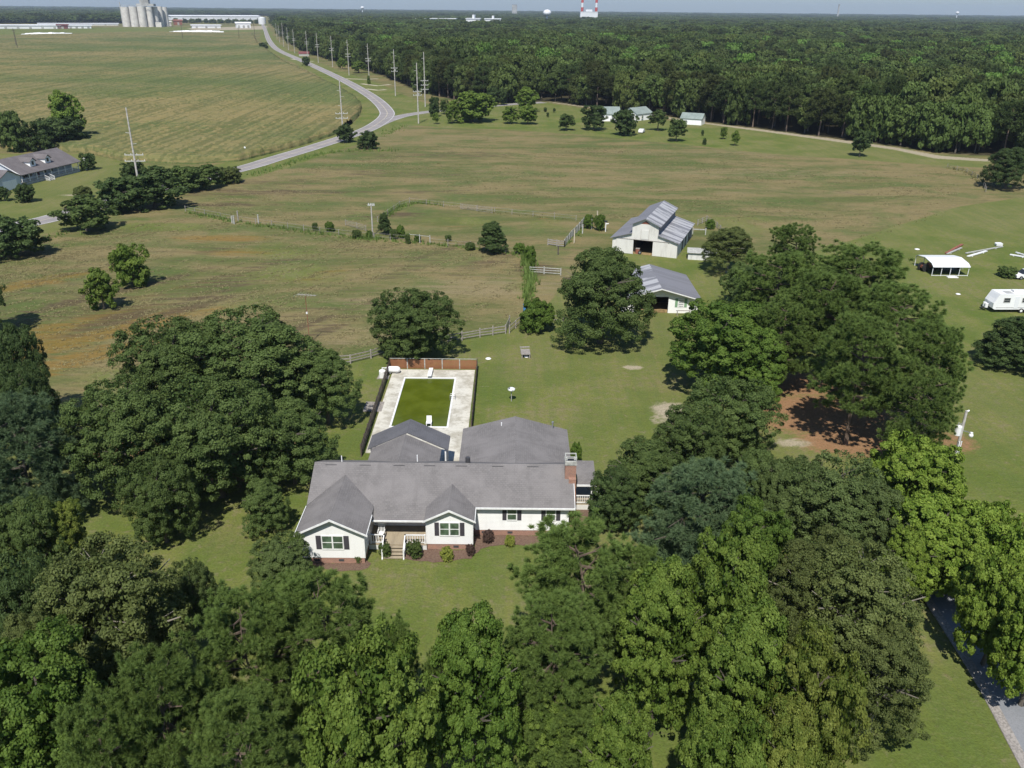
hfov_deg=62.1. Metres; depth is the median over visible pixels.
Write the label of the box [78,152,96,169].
broadleaf tree
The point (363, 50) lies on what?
pine tree
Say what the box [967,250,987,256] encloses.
plank
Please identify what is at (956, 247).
beam
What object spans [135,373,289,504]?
broadleaf tree
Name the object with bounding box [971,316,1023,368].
broadleaf tree
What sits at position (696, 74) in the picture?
pine tree
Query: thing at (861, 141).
broadleaf tree
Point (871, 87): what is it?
pine tree
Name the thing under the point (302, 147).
road edge line
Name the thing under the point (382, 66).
broadleaf tree
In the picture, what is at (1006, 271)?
bush
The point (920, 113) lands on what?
broadleaf tree
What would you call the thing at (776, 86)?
pine tree
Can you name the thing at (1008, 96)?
broadleaf tree
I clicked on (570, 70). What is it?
pine tree
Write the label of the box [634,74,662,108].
broadleaf tree
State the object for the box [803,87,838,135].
pine tree
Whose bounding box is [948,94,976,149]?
broadleaf tree
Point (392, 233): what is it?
bush
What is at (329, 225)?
bush
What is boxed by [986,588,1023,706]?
broadleaf tree
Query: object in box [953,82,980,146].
broadleaf tree
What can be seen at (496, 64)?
pine tree
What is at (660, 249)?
sliding door
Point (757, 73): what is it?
broadleaf tree
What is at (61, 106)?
broadleaf tree
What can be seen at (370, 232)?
bush
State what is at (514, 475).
ranch house
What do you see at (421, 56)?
pine tree
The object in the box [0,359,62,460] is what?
broadleaf tree
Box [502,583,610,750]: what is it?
pine tree
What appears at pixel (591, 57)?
pine tree
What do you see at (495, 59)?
broadleaf tree
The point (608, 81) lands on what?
pine tree
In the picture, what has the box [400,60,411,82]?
pine tree
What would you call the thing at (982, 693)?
driveway kerb
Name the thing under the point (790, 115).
broadleaf tree
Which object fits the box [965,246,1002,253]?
beam
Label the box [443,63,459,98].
pine tree
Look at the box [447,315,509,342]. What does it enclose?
rail fence
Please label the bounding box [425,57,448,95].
pine tree
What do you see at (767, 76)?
broadleaf tree
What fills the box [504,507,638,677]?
pine tree
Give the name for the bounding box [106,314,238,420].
broadleaf tree
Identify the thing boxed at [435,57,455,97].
pine tree
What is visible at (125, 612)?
broadleaf tree
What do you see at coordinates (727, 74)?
broadleaf tree
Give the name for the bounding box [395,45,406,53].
pine tree
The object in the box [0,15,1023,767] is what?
ground
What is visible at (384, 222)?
broadleaf tree
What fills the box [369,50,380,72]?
broadleaf tree
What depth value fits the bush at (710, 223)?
177.83 m
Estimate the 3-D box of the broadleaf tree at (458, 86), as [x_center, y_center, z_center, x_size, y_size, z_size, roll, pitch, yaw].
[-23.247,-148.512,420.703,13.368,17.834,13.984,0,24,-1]
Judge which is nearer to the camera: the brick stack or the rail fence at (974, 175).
the brick stack
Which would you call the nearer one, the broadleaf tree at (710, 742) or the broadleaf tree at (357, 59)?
the broadleaf tree at (710, 742)
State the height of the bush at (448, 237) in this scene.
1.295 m
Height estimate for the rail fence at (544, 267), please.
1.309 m
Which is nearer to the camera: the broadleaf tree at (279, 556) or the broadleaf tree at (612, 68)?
the broadleaf tree at (279, 556)
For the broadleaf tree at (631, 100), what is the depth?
378.43 m
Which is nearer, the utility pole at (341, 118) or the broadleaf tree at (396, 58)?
the utility pole at (341, 118)
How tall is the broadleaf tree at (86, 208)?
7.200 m
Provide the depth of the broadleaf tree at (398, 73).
505.49 m
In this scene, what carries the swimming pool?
in the pool deck
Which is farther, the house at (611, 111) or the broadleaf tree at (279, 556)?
the house at (611, 111)
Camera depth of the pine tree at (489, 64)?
414.27 m
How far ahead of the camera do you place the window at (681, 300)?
128.22 m
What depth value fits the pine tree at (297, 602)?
47.71 m
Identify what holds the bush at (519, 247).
on the ground at (604, 399)
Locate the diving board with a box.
[427,368,432,375]
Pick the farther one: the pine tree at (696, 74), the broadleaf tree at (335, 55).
the broadleaf tree at (335, 55)
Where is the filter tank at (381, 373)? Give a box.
[377,367,389,378]
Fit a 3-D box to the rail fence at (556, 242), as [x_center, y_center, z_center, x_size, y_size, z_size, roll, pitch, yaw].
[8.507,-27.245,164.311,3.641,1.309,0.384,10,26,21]
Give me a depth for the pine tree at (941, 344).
85.72 m
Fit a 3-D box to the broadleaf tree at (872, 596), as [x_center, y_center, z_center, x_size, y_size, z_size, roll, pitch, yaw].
[22.717,15.542,56.561,8.703,10.398,10.141,1,24,0]
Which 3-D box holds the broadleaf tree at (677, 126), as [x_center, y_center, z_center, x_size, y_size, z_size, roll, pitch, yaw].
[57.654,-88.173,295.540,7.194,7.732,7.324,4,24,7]
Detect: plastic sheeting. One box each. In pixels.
[25,32,71,33]
[169,30,223,31]
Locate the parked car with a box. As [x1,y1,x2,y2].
[1012,269,1023,279]
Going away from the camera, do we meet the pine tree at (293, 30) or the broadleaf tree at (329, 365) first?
the broadleaf tree at (329, 365)
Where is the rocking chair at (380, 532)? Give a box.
[377,523,385,539]
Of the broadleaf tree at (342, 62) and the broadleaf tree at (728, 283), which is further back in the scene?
the broadleaf tree at (342, 62)
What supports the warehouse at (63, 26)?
on the ground at (604, 399)
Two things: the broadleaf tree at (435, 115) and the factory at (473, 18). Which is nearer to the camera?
the broadleaf tree at (435, 115)
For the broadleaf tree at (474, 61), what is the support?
on the ground at (604, 399)
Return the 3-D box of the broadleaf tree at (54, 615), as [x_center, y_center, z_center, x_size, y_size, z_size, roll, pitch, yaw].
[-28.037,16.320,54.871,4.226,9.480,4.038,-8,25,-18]
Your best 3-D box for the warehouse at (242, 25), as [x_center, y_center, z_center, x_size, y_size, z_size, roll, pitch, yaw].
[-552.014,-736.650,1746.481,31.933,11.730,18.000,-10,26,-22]
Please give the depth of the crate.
167.45 m
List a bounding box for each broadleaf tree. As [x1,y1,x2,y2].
[0,110,27,152]
[0,186,12,200]
[0,214,51,258]
[0,283,6,322]
[0,322,51,407]
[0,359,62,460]
[0,489,70,591]
[0,547,52,637]
[0,611,61,658]
[0,614,116,767]
[0,656,51,767]
[12,182,35,202]
[19,121,55,151]
[30,530,197,728]
[34,572,112,687]
[35,116,88,141]
[36,497,91,565]
[46,89,86,126]
[47,193,116,230]
[58,374,178,509]
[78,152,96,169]
[78,267,121,309]
[92,175,150,215]
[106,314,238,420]
[107,243,150,286]
[114,454,201,545]
[118,160,146,178]
[126,165,190,208]
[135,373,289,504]
[164,165,203,194]
[166,556,220,628]
[176,303,323,429]
[196,164,225,189]
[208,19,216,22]
[240,477,292,538]
[246,530,317,601]
[248,396,340,484]
[259,42,267,47]
[290,616,448,767]
[294,347,362,423]
[302,37,315,54]
[302,56,309,65]
[309,43,319,54]
[314,36,326,51]
[319,37,328,57]
[322,38,332,56]
[325,41,338,60]
[330,42,337,57]
[332,124,357,142]
[335,57,347,68]
[339,40,354,58]
[344,42,359,65]
[351,61,367,72]
[352,48,358,62]
[354,46,369,64]
[357,130,379,148]
[366,287,464,361]
[367,41,380,62]
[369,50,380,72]
[371,48,386,73]
[377,212,391,234]
[381,52,389,75]
[385,51,394,78]
[385,55,396,80]
[391,53,401,81]
[396,65,408,82]
[397,55,408,83]
[408,58,418,86]
[410,60,424,90]
[418,59,434,93]
[421,599,527,767]
[424,54,437,60]
[429,96,439,116]
[431,64,444,90]
[432,112,439,121]
[439,99,448,113]
[442,82,452,94]
[445,102,460,123]
[448,90,497,122]
[452,65,476,99]
[464,55,473,65]
[466,66,486,92]
[470,55,483,66]
[477,221,508,252]
[478,55,498,64]
[486,56,498,86]
[487,70,500,100]
[487,87,498,103]
[492,63,518,102]
[497,88,506,104]
[501,60,513,100]
[501,106,519,123]
[509,73,527,100]
[512,675,583,767]
[514,86,539,106]
[517,67,531,87]
[517,105,537,123]
[518,297,554,332]
[522,63,542,93]
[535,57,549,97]
[542,63,566,100]
[550,246,657,348]
[558,113,575,130]
[567,74,585,104]
[576,76,596,104]
[576,689,654,767]
[580,104,607,129]
[585,464,641,531]
[601,435,696,523]
[606,63,620,97]
[609,65,637,107]
[610,109,639,135]
[612,69,630,109]
[612,554,705,736]
[623,79,644,107]
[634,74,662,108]
[635,71,649,100]
[643,60,660,107]
[646,109,668,130]
[650,78,670,113]
[651,404,728,465]
[666,298,766,386]
[667,68,691,106]
[668,118,687,140]
[670,77,700,115]
[674,525,778,693]
[674,690,772,767]
[683,374,788,463]
[685,595,796,757]
[686,78,711,112]
[701,226,754,274]
[704,83,722,118]
[718,71,733,116]
[718,261,754,302]
[719,493,793,598]
[720,127,727,136]
[724,78,752,124]
[724,327,789,402]
[726,69,749,119]
[728,265,805,328]
[730,448,780,509]
[731,130,740,145]
[735,72,754,121]
[744,456,819,538]
[745,695,825,767]
[748,69,765,119]
[760,537,842,669]
[760,617,872,767]
[762,71,779,122]
[762,74,793,125]
[763,448,889,556]
[780,78,800,125]
[786,540,925,716]
[787,523,866,627]
[795,82,828,130]
[796,97,820,132]
[817,88,840,132]
[819,77,843,129]
[830,477,907,557]
[834,91,859,135]
[837,623,934,759]
[845,93,877,136]
[851,129,872,156]
[860,35,871,38]
[863,428,967,515]
[870,93,898,141]
[874,489,991,597]
[875,98,903,138]
[878,523,944,601]
[882,104,919,144]
[898,81,931,103]
[905,100,937,141]
[916,100,960,152]
[932,94,951,102]
[939,499,1023,587]
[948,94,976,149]
[948,103,977,152]
[952,549,1023,665]
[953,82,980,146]
[954,91,982,150]
[958,37,977,41]
[961,104,997,152]
[964,83,990,147]
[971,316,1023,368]
[972,102,1001,150]
[977,147,1023,188]
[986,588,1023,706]
[996,92,1023,148]
[999,100,1021,147]
[1014,115,1023,147]
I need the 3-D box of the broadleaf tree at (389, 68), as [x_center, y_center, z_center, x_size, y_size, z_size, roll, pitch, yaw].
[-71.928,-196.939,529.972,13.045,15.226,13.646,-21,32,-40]
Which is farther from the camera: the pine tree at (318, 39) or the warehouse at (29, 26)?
the warehouse at (29, 26)
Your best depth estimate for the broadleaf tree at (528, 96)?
374.63 m
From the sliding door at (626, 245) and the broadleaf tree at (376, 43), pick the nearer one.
the sliding door at (626, 245)
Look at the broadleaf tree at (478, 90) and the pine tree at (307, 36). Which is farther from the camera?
the pine tree at (307, 36)
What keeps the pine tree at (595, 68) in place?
on the ground at (604, 399)
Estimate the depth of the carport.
148.68 m
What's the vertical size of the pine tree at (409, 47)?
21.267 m
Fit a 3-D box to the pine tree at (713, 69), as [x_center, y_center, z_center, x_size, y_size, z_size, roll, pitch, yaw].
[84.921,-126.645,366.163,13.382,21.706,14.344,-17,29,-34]
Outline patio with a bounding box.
[440,453,459,460]
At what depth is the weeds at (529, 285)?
166.21 m
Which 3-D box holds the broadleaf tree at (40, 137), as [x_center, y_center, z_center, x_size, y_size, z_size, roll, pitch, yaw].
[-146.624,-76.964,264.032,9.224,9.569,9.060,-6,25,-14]
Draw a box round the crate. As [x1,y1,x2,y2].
[994,242,1002,245]
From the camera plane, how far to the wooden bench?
112.23 m
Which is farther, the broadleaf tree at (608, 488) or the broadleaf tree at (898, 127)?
the broadleaf tree at (898, 127)
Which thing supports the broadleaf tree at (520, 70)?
on the ground at (604, 399)
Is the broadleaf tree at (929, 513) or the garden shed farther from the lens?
the garden shed
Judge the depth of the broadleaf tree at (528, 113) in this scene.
333.94 m
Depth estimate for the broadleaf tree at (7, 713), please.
44.28 m
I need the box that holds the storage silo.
[258,17,265,23]
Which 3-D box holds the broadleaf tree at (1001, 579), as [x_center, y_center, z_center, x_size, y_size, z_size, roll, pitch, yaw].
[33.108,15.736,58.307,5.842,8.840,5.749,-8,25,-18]
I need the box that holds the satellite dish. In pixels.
[508,387,514,400]
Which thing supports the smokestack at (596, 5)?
on the ground at (604, 399)
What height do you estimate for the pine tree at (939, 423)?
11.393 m
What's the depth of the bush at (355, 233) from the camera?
168.20 m
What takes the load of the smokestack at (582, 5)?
on the ground at (604, 399)
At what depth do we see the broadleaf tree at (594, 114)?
319.30 m
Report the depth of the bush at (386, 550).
70.58 m
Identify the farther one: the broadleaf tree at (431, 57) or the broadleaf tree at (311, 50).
the broadleaf tree at (311, 50)
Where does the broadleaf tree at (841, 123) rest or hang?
on the ground at (604, 399)
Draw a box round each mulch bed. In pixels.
[313,560,370,570]
[405,510,588,562]
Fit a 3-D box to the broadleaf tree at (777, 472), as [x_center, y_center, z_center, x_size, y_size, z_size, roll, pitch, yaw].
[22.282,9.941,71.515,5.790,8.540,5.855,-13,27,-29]
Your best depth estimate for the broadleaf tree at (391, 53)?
533.26 m
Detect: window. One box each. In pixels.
[321,535,343,549]
[439,522,459,536]
[507,510,516,520]
[546,510,555,520]
[678,298,683,307]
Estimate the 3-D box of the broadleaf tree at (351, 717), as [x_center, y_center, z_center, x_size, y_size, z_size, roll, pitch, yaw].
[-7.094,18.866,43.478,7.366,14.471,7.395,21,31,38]
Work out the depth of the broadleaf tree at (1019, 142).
269.13 m
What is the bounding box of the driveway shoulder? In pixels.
[919,584,1023,767]
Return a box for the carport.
[914,255,970,275]
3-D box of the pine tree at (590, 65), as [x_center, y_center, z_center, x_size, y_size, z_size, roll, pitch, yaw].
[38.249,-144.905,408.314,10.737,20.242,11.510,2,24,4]
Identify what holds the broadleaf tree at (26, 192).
on the ground at (604, 399)
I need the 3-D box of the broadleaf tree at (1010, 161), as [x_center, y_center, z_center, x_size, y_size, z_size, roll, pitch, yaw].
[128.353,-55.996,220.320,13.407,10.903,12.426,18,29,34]
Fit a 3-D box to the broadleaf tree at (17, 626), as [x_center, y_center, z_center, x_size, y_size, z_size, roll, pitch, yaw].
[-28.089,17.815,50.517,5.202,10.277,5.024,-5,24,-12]
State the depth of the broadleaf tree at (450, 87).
442.31 m
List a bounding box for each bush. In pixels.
[72,185,92,195]
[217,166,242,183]
[312,222,317,230]
[324,221,334,231]
[351,230,361,238]
[366,230,372,237]
[378,541,390,557]
[389,229,397,239]
[396,224,404,238]
[405,234,409,243]
[406,539,422,559]
[414,234,420,241]
[439,546,453,562]
[445,235,451,241]
[464,242,474,250]
[465,544,474,556]
[482,529,493,542]
[504,535,514,547]
[513,243,524,253]
[524,245,535,261]
[529,256,535,268]
[570,442,581,459]
[583,214,593,228]
[594,214,605,230]
[705,219,714,228]
[997,265,1017,278]
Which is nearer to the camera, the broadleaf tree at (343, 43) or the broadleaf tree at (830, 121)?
the broadleaf tree at (830, 121)
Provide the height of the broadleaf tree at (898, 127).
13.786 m
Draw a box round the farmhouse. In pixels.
[0,148,80,189]
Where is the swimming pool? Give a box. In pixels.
[389,377,455,427]
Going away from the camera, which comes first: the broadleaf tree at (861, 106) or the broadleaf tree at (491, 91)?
the broadleaf tree at (861, 106)
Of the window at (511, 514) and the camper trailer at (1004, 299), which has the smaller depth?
the window at (511, 514)
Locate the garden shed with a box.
[680,112,705,124]
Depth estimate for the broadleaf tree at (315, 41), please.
779.65 m
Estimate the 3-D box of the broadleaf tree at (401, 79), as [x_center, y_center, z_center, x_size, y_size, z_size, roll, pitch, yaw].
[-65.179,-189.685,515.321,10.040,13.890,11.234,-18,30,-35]
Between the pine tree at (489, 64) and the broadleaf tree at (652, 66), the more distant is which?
the pine tree at (489, 64)
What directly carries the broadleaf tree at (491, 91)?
on the ground at (604, 399)
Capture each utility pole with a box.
[124,108,144,175]
[335,79,347,123]
[365,44,370,72]
[368,203,374,235]
[391,49,397,95]
[413,63,421,123]
[421,52,427,106]
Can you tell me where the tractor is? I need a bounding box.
[917,262,936,271]
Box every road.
[0,24,394,231]
[383,102,544,125]
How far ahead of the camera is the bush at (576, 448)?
84.90 m
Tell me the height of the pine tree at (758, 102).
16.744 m
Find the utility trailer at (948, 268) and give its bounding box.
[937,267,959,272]
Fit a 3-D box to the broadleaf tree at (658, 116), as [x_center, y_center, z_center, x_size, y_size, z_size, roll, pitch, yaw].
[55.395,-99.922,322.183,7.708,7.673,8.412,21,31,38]
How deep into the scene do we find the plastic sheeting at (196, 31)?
1432.22 m
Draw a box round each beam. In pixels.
[945,244,962,252]
[946,247,961,253]
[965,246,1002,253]
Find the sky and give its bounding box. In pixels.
[0,0,1023,15]
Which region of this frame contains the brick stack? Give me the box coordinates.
[363,402,383,411]
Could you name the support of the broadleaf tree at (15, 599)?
on the ground at (604, 399)
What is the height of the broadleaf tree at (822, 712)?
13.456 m
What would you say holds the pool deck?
on the ground at (604, 399)
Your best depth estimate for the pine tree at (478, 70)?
409.13 m
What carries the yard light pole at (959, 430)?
on the ground at (604, 399)
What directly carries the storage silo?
on the ground at (604, 399)
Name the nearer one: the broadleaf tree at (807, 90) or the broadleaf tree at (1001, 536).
the broadleaf tree at (1001, 536)
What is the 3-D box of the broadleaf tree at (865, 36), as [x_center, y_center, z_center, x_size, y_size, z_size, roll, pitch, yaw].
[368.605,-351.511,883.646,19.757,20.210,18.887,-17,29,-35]
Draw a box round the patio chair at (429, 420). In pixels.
[426,416,431,425]
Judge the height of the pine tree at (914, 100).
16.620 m
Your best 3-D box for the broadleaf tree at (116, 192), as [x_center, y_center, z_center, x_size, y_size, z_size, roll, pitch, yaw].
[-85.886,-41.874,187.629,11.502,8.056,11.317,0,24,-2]
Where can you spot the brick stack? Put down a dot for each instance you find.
(368, 406)
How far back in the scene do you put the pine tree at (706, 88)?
345.47 m
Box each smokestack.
[581,0,583,10]
[595,0,597,11]
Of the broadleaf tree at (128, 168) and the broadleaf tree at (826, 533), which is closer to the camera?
the broadleaf tree at (826, 533)
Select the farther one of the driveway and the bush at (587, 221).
the bush at (587, 221)
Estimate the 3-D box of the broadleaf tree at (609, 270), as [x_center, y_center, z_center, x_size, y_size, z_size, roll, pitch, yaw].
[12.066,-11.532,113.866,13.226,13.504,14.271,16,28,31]
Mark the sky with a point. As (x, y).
(916, 7)
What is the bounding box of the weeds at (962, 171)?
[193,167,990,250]
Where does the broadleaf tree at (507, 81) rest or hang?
on the ground at (604, 399)
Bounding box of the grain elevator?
[119,0,169,26]
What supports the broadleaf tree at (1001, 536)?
on the ground at (604, 399)
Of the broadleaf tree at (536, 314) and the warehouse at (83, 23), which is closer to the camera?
the broadleaf tree at (536, 314)
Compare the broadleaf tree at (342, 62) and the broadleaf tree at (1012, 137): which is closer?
the broadleaf tree at (1012, 137)
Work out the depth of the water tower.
2374.65 m
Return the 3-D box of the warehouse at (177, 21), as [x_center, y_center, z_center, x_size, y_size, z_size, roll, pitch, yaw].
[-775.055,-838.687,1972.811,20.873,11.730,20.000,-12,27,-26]
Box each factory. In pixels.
[465,15,481,20]
[484,16,500,20]
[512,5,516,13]
[579,9,597,16]
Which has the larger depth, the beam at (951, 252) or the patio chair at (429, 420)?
the beam at (951, 252)
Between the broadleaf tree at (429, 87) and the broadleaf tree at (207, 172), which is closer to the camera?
the broadleaf tree at (207, 172)
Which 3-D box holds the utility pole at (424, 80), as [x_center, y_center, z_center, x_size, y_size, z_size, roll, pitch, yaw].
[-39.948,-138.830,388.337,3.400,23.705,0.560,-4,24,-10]
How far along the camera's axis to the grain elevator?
1755.79 m
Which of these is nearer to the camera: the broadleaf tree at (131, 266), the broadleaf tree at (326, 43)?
the broadleaf tree at (131, 266)
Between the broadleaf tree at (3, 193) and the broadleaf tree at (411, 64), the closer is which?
the broadleaf tree at (3, 193)
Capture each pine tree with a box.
[51,681,154,767]
[104,629,236,767]
[173,676,309,767]
[185,577,306,757]
[248,565,389,751]
[289,28,301,35]
[302,33,317,43]
[307,35,317,55]
[313,37,321,48]
[332,36,345,51]
[333,40,341,53]
[340,45,349,62]
[358,41,370,64]
[360,44,369,70]
[364,44,376,71]
[370,609,421,754]
[375,51,387,74]
[379,48,391,64]
[394,40,405,45]
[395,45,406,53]
[398,50,416,84]
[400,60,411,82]
[402,45,415,51]
[403,54,420,75]
[419,53,428,60]
[421,647,462,767]
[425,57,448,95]
[432,48,442,87]
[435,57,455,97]
[438,47,452,58]
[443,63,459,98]
[461,62,474,67]
[461,70,481,90]
[471,66,491,92]
[478,61,493,85]
[493,61,505,70]
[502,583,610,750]
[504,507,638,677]
[514,673,600,767]
[557,63,580,102]
[578,66,586,74]
[579,52,594,67]
[581,60,600,103]
[585,70,608,104]
[587,67,608,103]
[592,539,662,680]
[599,61,612,103]
[601,74,615,105]
[610,58,626,103]
[625,59,643,73]
[643,73,661,110]
[657,59,675,109]
[661,70,686,115]
[686,70,710,78]
[695,74,727,120]
[701,63,723,115]
[708,80,737,122]
[710,79,729,120]
[729,247,825,329]
[743,76,767,126]
[751,294,826,379]
[752,84,767,123]
[761,79,788,128]
[767,222,826,275]
[773,85,804,130]
[777,71,804,127]
[777,265,871,388]
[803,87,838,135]
[805,305,921,444]
[817,238,915,347]
[830,93,854,137]
[831,72,865,132]
[842,280,946,410]
[855,82,882,94]
[876,364,965,449]
[880,73,906,137]
[891,315,974,432]
[906,94,929,143]
[951,78,988,146]
[992,98,1023,147]
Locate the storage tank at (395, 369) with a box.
[388,366,400,373]
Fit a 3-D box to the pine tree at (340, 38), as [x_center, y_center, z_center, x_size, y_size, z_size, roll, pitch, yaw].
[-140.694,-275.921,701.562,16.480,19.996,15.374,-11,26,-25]
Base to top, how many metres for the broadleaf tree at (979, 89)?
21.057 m
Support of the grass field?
on the ground at (604, 399)
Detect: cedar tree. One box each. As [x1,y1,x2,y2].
[0,386,93,514]
[625,456,770,603]
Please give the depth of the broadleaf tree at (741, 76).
341.68 m
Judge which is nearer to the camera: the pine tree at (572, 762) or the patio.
the pine tree at (572, 762)
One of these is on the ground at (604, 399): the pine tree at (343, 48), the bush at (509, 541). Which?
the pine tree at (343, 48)
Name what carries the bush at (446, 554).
on the mulch bed at (431, 555)
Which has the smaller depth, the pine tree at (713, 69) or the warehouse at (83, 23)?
the pine tree at (713, 69)
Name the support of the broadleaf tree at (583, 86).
on the ground at (604, 399)
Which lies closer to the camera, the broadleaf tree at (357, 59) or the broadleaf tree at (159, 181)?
the broadleaf tree at (159, 181)
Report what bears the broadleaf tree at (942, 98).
on the ground at (604, 399)
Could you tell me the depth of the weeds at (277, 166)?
252.72 m
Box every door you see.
[3,179,16,189]
[387,522,396,525]
[616,238,632,253]
[641,230,648,239]
[652,242,667,256]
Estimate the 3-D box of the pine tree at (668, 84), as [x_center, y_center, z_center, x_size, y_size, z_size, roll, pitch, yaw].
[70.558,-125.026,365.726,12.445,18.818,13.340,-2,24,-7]
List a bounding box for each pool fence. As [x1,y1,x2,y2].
[360,358,389,456]
[390,358,476,368]
[471,359,477,426]
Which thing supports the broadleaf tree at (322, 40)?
on the ground at (604, 399)
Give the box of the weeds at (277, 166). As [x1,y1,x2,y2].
[44,124,406,242]
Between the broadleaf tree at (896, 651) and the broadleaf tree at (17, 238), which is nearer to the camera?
the broadleaf tree at (896, 651)
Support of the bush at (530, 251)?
on the ground at (604, 399)
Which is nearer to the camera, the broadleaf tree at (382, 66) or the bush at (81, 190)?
the bush at (81, 190)
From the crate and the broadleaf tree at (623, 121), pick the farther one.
the broadleaf tree at (623, 121)
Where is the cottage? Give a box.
[298,51,308,55]
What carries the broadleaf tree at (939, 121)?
on the ground at (604, 399)
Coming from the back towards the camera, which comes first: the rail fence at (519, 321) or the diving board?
the rail fence at (519, 321)
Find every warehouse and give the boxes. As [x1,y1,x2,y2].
[0,24,60,28]
[37,23,118,24]
[56,24,68,28]
[68,25,91,27]
[168,15,260,19]
[172,19,182,24]
[190,24,220,27]
[234,22,250,27]
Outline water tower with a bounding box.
[543,9,550,17]
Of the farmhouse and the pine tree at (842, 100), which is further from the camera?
the pine tree at (842, 100)
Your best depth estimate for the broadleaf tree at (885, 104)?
293.62 m
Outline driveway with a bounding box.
[929,589,1023,750]
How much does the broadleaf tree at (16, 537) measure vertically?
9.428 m
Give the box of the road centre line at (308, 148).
[36,26,387,221]
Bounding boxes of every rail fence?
[185,206,232,217]
[238,216,405,239]
[341,347,384,363]
[345,220,365,229]
[377,197,572,221]
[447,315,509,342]
[462,204,491,211]
[509,315,563,333]
[530,266,560,274]
[547,239,564,246]
[564,218,583,246]
[697,216,720,228]
[947,165,986,191]
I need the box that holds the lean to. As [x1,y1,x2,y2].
[687,247,715,259]
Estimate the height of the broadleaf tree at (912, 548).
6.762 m
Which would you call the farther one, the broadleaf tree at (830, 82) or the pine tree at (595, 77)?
the pine tree at (595, 77)
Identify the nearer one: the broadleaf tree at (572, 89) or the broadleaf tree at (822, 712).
the broadleaf tree at (822, 712)
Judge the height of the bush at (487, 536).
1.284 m
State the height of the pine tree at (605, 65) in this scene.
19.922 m
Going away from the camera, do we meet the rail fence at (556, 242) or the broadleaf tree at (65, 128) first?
the rail fence at (556, 242)
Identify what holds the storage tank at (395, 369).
on the pool deck
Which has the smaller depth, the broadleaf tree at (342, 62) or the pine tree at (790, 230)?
the pine tree at (790, 230)
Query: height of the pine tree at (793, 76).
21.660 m
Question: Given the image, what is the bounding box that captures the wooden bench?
[520,346,530,358]
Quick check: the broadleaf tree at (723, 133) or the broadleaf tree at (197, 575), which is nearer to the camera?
the broadleaf tree at (197, 575)
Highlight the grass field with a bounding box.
[0,31,361,163]
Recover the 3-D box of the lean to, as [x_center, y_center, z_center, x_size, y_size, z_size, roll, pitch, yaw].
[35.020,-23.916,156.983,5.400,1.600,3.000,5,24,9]
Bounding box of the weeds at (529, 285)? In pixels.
[184,200,585,300]
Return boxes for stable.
[622,264,700,312]
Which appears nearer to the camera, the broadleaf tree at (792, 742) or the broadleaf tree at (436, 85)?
the broadleaf tree at (792, 742)
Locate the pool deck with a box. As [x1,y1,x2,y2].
[366,369,474,452]
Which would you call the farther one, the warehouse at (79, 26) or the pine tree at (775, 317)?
the warehouse at (79, 26)
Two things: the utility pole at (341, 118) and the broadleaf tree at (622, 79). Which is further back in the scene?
the broadleaf tree at (622, 79)
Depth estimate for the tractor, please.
150.81 m
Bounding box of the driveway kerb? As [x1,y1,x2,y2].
[920,594,1022,767]
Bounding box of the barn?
[610,200,694,257]
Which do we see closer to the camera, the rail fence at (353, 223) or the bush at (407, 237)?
the bush at (407, 237)
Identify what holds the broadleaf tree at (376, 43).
on the ground at (604, 399)
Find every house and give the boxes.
[295,416,603,562]
[602,106,619,120]
[628,106,651,120]
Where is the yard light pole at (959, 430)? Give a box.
[954,410,972,453]
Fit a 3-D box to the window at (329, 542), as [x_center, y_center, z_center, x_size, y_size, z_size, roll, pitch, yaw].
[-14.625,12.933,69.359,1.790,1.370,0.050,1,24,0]
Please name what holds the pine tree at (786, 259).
on the ground at (604, 399)
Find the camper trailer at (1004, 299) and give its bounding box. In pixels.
[979,289,1023,312]
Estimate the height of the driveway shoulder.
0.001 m
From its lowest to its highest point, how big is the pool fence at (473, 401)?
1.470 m
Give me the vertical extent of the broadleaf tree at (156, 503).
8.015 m
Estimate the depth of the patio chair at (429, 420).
93.25 m
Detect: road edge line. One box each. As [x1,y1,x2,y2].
[14,33,379,222]
[44,27,394,223]
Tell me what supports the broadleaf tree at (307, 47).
on the ground at (604, 399)
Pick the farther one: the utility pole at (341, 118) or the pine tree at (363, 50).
the pine tree at (363, 50)
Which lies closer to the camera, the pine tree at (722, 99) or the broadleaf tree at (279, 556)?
the broadleaf tree at (279, 556)

